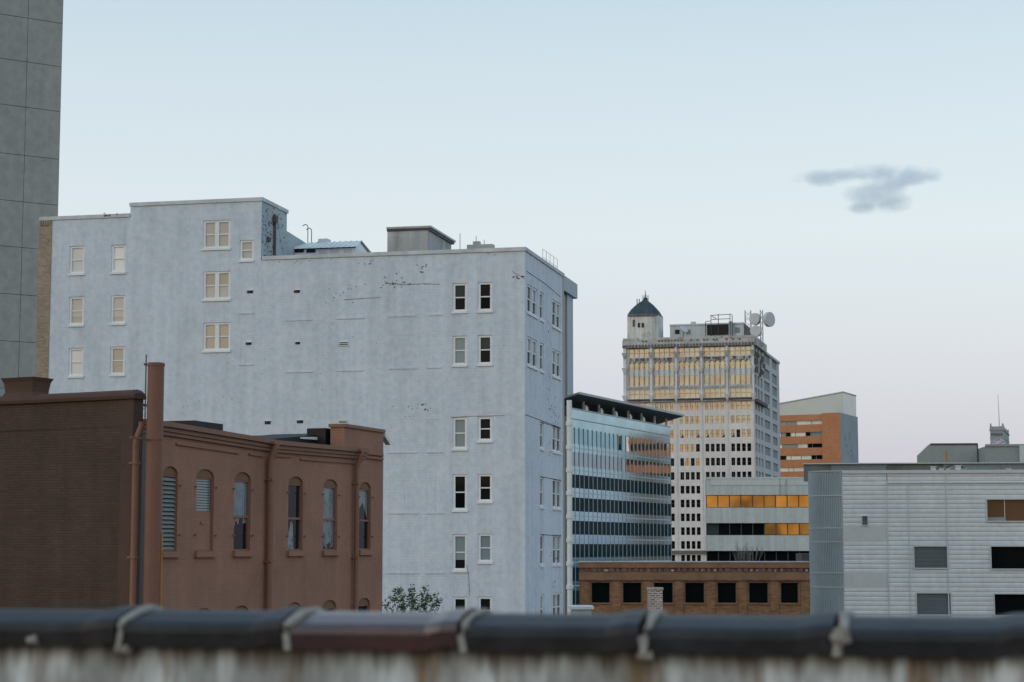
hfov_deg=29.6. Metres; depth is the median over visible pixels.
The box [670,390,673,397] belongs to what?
window
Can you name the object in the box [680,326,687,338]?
satellite dish
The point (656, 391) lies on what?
window
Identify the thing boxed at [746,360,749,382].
arched window
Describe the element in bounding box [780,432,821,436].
ribbon window
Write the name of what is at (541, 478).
window
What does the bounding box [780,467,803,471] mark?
ribbon window
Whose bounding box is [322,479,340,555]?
arched window
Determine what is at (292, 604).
arched window
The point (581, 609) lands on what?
white shed
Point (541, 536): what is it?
window
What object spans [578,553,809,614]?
brick block
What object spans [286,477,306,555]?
arched window
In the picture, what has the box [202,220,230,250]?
double window
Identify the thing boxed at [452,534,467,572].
window
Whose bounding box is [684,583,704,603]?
window
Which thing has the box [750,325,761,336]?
dish antenna
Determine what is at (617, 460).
glass office
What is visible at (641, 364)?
arched window
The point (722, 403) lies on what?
window
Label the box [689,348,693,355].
window
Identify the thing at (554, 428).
window
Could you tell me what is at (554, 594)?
window
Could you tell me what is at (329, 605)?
arched window
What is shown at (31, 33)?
concrete tower
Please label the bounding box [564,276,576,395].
slab tower
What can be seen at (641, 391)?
window
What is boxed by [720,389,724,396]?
window
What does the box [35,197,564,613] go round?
white building
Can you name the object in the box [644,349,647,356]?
window
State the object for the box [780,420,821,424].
ribbon window
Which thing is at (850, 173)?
sky
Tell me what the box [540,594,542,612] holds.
window
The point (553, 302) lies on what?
window
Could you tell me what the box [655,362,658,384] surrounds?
arched window
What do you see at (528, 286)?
window
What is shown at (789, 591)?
window
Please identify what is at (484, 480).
window
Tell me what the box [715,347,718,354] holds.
window
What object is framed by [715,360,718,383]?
arched window
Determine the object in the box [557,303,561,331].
window
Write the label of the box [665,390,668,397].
window
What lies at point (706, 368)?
arched window
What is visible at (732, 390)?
window
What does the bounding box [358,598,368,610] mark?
arched window
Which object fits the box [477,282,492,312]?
window
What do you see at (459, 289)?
window
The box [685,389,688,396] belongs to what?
window
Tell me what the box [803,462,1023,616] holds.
metal building
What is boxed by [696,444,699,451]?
window
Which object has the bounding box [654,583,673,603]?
window
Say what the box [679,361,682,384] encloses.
arched window
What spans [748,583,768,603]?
window
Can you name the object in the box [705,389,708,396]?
window
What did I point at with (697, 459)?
window
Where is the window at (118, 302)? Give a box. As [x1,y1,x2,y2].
[109,295,125,324]
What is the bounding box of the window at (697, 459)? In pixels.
[696,458,699,465]
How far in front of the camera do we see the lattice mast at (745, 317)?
510.42 m
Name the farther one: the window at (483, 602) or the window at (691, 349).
the window at (691, 349)
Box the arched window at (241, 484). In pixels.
[232,472,254,556]
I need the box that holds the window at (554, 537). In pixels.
[553,536,557,566]
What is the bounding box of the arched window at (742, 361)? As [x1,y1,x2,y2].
[741,360,744,382]
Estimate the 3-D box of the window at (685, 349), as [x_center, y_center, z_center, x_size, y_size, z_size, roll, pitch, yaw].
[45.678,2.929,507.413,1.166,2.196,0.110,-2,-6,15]
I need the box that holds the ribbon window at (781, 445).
[780,443,821,447]
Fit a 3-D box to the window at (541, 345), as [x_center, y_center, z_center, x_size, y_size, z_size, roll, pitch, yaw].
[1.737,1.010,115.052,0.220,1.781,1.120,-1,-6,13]
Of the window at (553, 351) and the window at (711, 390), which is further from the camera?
the window at (711, 390)
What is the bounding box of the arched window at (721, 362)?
[720,360,724,383]
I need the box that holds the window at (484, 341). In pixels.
[477,335,492,365]
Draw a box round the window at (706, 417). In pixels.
[705,416,708,423]
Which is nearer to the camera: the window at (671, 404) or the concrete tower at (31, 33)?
the concrete tower at (31, 33)
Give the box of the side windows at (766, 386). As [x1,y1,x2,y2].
[754,347,776,476]
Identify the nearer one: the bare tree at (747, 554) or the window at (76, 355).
the window at (76, 355)
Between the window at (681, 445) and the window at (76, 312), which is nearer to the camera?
the window at (76, 312)
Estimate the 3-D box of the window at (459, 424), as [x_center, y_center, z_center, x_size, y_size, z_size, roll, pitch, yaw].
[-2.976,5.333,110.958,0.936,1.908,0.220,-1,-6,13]
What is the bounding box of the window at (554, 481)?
[553,479,557,509]
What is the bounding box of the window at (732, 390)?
[730,388,734,396]
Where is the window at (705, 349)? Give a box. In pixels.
[704,347,707,355]
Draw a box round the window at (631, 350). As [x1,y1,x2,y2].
[629,349,632,357]
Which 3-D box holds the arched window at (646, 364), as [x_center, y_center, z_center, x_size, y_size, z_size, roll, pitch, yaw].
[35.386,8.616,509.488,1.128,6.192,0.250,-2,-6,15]
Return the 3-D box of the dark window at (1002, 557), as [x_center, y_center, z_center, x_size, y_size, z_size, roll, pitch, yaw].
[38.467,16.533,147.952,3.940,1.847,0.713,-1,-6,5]
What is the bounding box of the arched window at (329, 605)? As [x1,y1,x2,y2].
[322,600,334,610]
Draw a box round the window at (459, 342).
[452,336,467,366]
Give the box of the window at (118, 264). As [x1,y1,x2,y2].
[110,245,125,273]
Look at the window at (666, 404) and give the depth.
507.23 m
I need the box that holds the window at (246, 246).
[239,240,253,261]
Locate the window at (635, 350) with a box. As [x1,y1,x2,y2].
[634,349,637,357]
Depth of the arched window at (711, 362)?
505.13 m
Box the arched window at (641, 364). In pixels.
[639,362,642,385]
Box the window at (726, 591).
[717,583,736,603]
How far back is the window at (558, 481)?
119.42 m
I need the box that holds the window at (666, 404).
[665,403,668,410]
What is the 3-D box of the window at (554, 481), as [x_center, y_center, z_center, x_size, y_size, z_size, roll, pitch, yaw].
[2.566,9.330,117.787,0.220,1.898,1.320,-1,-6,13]
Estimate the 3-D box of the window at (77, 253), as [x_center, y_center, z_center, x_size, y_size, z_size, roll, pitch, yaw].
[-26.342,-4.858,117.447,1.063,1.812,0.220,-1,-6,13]
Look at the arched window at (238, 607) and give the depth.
66.75 m
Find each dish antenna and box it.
[749,313,759,324]
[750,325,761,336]
[763,312,774,326]
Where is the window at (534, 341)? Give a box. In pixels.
[533,339,538,370]
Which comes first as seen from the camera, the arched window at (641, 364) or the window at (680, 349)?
the window at (680, 349)
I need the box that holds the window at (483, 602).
[478,597,491,610]
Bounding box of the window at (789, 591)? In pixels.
[780,583,798,604]
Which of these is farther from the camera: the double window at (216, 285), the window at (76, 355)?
the window at (76, 355)
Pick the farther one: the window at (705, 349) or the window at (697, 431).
the window at (705, 349)
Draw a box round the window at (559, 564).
[557,536,562,566]
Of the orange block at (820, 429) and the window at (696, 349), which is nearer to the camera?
the window at (696, 349)
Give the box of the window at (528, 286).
[527,284,532,316]
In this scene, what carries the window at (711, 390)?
in the old tower at (717, 384)
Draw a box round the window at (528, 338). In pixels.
[527,336,532,368]
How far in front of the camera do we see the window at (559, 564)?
119.04 m
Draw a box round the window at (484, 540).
[477,534,492,563]
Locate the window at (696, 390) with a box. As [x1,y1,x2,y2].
[695,389,698,396]
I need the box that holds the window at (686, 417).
[685,416,688,423]
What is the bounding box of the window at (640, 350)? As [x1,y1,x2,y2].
[639,349,642,356]
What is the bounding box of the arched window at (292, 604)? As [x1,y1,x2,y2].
[288,602,298,606]
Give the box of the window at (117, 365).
[109,346,124,376]
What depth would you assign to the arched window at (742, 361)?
503.04 m
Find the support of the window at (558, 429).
in the white building at (434, 355)
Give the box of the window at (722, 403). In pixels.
[721,402,724,409]
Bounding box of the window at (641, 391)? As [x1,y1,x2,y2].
[640,390,643,397]
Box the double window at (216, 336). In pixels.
[202,322,230,352]
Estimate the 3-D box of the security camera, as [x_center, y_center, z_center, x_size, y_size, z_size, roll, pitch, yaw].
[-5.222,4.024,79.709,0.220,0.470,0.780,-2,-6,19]
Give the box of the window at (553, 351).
[552,349,557,378]
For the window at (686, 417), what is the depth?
505.50 m
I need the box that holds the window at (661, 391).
[660,390,663,397]
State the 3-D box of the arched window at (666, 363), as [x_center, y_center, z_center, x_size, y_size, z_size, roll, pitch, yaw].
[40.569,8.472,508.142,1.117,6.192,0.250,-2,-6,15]
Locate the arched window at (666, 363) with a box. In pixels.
[665,362,668,384]
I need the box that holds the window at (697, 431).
[696,430,699,437]
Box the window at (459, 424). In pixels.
[452,417,467,450]
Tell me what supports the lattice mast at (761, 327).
on the old tower at (717, 384)
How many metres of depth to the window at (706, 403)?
504.64 m
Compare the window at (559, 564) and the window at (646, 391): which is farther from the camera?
the window at (646, 391)
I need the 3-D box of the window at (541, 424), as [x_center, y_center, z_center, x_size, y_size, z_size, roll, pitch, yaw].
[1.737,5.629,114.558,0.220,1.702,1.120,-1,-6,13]
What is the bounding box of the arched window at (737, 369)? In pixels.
[735,360,739,382]
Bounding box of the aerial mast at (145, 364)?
[143,354,147,418]
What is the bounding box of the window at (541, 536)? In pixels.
[540,534,544,566]
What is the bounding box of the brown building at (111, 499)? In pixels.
[0,362,385,610]
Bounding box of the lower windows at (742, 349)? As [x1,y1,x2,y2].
[640,346,751,560]
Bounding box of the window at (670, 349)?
[669,348,672,356]
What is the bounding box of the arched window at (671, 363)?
[670,361,673,384]
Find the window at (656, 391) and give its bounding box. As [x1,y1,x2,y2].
[655,390,658,397]
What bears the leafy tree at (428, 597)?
on the ground
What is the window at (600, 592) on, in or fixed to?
in the brick block at (729, 587)
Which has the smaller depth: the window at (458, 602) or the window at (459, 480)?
the window at (458, 602)
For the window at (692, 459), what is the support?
in the old tower at (717, 384)
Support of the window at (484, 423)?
in the white building at (434, 355)
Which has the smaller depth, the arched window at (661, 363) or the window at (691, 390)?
the window at (691, 390)
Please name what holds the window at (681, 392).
in the old tower at (717, 384)
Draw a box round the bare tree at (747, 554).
[732,540,763,560]
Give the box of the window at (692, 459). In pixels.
[691,458,694,465]
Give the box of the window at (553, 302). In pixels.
[552,299,557,329]
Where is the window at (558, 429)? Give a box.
[557,428,561,454]
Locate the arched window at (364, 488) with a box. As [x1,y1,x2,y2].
[359,482,373,554]
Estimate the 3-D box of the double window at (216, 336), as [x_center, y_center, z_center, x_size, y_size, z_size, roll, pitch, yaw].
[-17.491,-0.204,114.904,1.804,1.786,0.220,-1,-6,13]
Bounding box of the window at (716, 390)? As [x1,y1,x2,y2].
[715,389,718,396]
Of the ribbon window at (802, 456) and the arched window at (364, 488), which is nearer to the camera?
the arched window at (364, 488)
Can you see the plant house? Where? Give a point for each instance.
(956, 452)
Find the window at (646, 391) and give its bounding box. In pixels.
[645,390,648,397]
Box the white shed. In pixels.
[568,605,593,613]
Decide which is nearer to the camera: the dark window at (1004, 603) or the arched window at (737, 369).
the dark window at (1004, 603)
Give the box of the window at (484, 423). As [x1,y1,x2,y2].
[477,417,492,442]
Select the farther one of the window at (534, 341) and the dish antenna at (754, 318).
the dish antenna at (754, 318)
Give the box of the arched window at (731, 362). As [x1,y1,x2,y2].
[730,360,733,383]
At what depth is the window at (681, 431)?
505.50 m
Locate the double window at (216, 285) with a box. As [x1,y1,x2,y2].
[202,271,230,301]
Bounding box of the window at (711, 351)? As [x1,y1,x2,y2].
[709,347,713,355]
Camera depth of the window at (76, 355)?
116.83 m
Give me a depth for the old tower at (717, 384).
505.06 m
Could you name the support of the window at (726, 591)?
in the brick block at (729, 587)
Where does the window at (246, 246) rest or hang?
in the white building at (434, 355)
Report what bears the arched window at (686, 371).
in the old tower at (717, 384)
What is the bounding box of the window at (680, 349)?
[679,348,682,355]
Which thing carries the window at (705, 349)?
in the old tower at (717, 384)
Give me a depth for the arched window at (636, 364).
510.09 m
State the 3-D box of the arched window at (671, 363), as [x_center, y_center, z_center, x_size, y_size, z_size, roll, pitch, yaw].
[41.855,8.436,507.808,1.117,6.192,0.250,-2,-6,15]
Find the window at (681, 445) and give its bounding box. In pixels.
[680,444,683,451]
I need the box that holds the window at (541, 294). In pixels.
[540,292,544,322]
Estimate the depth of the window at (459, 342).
111.53 m
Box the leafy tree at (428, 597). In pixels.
[382,584,442,611]
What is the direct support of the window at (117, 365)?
in the white building at (434, 355)
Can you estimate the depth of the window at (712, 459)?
502.67 m
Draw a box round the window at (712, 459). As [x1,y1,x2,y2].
[711,458,714,465]
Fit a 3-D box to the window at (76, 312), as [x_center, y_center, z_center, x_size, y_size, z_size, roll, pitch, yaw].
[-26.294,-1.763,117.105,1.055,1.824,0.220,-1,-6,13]
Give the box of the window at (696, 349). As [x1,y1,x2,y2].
[695,348,698,355]
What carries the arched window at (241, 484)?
in the brown building at (111, 499)
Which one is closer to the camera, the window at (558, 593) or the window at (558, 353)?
the window at (558, 593)
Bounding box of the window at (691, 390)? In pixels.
[690,389,693,396]
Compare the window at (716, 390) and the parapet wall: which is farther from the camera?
the window at (716, 390)
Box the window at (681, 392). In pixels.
[679,389,683,397]
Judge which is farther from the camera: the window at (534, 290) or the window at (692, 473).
the window at (692, 473)
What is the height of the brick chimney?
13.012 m
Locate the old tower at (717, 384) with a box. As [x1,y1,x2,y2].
[622,290,780,560]
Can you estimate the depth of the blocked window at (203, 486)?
64.52 m
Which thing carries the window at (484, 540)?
in the white building at (434, 355)
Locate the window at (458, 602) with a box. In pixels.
[453,597,466,608]
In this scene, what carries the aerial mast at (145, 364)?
on the brown building at (111, 499)
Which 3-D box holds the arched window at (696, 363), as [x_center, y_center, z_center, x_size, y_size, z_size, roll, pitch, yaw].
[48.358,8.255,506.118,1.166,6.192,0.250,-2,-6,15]
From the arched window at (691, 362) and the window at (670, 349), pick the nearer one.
the arched window at (691, 362)
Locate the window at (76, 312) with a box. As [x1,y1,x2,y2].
[68,297,83,326]
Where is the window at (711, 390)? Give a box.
[710,389,713,396]
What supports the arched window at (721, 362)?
in the old tower at (717, 384)
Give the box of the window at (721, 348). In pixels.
[720,347,723,354]
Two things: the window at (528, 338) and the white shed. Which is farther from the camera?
the white shed
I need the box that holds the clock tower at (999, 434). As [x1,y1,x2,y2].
[989,402,1009,443]
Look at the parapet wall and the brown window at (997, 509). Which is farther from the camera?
the brown window at (997, 509)
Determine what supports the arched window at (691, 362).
in the old tower at (717, 384)
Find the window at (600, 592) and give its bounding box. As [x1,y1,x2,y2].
[591,583,610,603]
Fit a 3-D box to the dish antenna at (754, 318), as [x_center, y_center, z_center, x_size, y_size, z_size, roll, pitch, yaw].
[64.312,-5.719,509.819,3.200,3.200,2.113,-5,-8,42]
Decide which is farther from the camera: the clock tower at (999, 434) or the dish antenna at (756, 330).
the clock tower at (999, 434)
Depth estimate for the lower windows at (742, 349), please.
502.30 m
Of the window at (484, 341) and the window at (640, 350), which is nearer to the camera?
the window at (484, 341)
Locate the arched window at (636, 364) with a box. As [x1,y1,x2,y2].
[634,362,637,385]
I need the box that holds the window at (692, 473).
[691,472,694,479]
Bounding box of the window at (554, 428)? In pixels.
[553,426,557,453]
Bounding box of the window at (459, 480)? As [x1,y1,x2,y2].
[452,474,467,511]
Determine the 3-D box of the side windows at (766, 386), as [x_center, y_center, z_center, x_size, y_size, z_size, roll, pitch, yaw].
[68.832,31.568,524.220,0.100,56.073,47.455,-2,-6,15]
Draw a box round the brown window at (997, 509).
[986,498,1023,521]
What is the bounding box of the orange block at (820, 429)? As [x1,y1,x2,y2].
[779,391,858,476]
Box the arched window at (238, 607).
[234,606,246,609]
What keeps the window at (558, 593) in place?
in the white building at (434, 355)
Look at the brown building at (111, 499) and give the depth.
62.53 m
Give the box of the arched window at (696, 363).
[695,361,698,383]
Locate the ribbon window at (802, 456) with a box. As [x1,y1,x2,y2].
[780,455,821,459]
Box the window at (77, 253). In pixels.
[68,246,84,275]
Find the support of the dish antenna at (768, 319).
on the old tower at (717, 384)
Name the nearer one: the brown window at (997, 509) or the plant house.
the brown window at (997, 509)
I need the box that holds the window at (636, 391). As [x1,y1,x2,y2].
[635,390,638,397]
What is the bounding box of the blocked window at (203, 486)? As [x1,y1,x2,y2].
[194,469,217,556]
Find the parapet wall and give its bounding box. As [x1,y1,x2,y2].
[0,604,1023,681]
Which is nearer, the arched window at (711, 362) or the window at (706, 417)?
the window at (706, 417)
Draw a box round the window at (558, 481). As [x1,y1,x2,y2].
[557,480,561,510]
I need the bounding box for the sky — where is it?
[58,0,1023,462]
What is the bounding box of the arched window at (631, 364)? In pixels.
[629,362,632,385]
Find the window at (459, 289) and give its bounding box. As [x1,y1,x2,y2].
[452,283,467,313]
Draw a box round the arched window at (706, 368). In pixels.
[704,361,708,383]
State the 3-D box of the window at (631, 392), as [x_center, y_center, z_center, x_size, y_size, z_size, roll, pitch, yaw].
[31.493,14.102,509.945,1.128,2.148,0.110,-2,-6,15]
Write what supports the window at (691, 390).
in the old tower at (717, 384)
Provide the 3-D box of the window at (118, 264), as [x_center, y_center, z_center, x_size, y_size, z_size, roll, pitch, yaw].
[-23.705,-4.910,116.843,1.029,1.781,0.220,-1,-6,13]
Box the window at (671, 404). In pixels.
[670,403,673,410]
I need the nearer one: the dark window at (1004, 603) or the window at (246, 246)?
the window at (246, 246)
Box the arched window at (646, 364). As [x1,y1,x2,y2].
[644,362,647,384]
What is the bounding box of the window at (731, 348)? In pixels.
[730,347,733,354]
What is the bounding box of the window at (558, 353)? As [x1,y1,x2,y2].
[557,351,561,380]
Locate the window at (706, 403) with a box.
[705,402,708,409]
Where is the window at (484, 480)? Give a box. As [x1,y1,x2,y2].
[477,474,492,503]
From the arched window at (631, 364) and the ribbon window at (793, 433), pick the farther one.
the ribbon window at (793, 433)
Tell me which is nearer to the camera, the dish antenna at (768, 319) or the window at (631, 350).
the dish antenna at (768, 319)
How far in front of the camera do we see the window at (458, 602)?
109.99 m
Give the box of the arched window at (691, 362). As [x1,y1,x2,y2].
[690,361,693,383]
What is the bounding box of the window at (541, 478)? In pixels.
[540,477,544,508]
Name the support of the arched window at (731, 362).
in the old tower at (717, 384)
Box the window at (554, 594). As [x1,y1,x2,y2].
[553,593,555,613]
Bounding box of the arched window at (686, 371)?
[684,361,688,384]
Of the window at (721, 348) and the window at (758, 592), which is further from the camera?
the window at (721, 348)
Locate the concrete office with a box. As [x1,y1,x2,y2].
[705,477,808,560]
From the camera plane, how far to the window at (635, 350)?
510.83 m
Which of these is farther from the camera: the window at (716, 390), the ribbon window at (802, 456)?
the ribbon window at (802, 456)
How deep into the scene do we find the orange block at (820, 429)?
626.88 m
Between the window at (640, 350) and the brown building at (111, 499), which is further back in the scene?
the window at (640, 350)
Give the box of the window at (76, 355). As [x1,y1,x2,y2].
[67,348,83,377]
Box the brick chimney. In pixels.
[647,587,662,610]
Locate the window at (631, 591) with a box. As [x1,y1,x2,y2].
[622,583,641,603]
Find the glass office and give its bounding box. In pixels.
[564,392,684,613]
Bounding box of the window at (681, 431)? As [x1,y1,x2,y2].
[680,430,683,437]
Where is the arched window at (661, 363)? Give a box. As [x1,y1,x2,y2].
[660,362,663,384]
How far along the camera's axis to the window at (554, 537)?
117.83 m
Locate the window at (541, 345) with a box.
[540,343,544,373]
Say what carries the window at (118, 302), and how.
in the white building at (434, 355)
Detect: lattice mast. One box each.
[744,310,751,334]
[760,310,763,346]
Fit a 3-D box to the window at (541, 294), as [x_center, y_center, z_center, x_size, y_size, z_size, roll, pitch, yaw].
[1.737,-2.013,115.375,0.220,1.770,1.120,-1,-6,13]
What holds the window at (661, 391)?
in the old tower at (717, 384)
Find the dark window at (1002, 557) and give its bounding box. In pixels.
[990,545,1023,569]
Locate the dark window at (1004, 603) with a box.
[993,593,1023,615]
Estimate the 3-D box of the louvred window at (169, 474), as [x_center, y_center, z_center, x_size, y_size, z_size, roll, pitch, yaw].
[-10.991,5.480,62.169,0.290,2.908,1.268,-2,-6,19]
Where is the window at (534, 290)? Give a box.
[533,288,538,319]
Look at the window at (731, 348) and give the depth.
504.39 m
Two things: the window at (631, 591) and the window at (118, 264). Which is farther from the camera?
the window at (631, 591)
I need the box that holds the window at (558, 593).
[557,592,560,613]
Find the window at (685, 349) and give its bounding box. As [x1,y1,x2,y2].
[684,348,687,355]
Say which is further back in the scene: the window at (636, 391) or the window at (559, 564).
the window at (636, 391)
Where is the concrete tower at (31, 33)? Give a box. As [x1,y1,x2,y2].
[0,0,62,395]
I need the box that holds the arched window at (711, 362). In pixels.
[710,361,713,383]
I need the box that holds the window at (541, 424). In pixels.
[540,422,544,450]
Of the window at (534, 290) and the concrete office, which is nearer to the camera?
the window at (534, 290)
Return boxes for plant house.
[917,443,1023,462]
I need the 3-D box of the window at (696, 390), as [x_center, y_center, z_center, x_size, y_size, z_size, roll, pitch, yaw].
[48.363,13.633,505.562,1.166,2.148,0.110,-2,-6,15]
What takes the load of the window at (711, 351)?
in the old tower at (717, 384)
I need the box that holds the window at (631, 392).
[630,391,633,398]
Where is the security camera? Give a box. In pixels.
[383,433,390,444]
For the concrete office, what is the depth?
268.85 m
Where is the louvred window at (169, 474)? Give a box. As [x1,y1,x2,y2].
[161,467,181,557]

